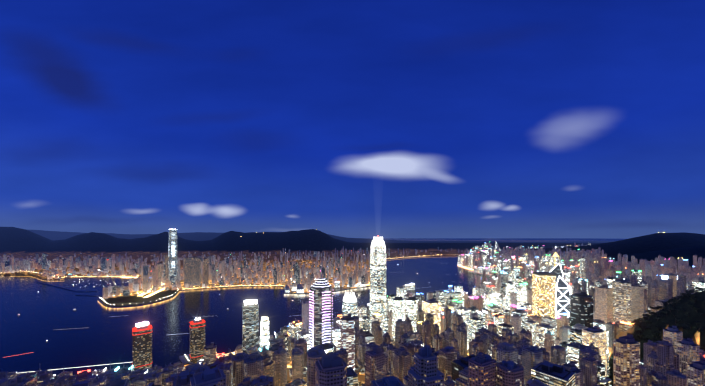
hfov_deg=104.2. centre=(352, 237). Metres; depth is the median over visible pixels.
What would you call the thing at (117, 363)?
street lamps
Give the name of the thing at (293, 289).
harbour boats
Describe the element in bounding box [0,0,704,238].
sky
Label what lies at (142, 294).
street lights
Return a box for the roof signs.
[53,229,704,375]
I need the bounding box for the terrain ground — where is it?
[0,227,704,385]
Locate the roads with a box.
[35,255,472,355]
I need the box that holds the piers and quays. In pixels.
[37,282,304,363]
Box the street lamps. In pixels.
[3,232,663,375]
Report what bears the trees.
on the terrain ground
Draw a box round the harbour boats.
[18,264,460,341]
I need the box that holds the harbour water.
[0,238,623,374]
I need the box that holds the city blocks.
[0,229,704,385]
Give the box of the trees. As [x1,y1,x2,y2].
[287,287,704,385]
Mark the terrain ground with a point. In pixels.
(19, 243)

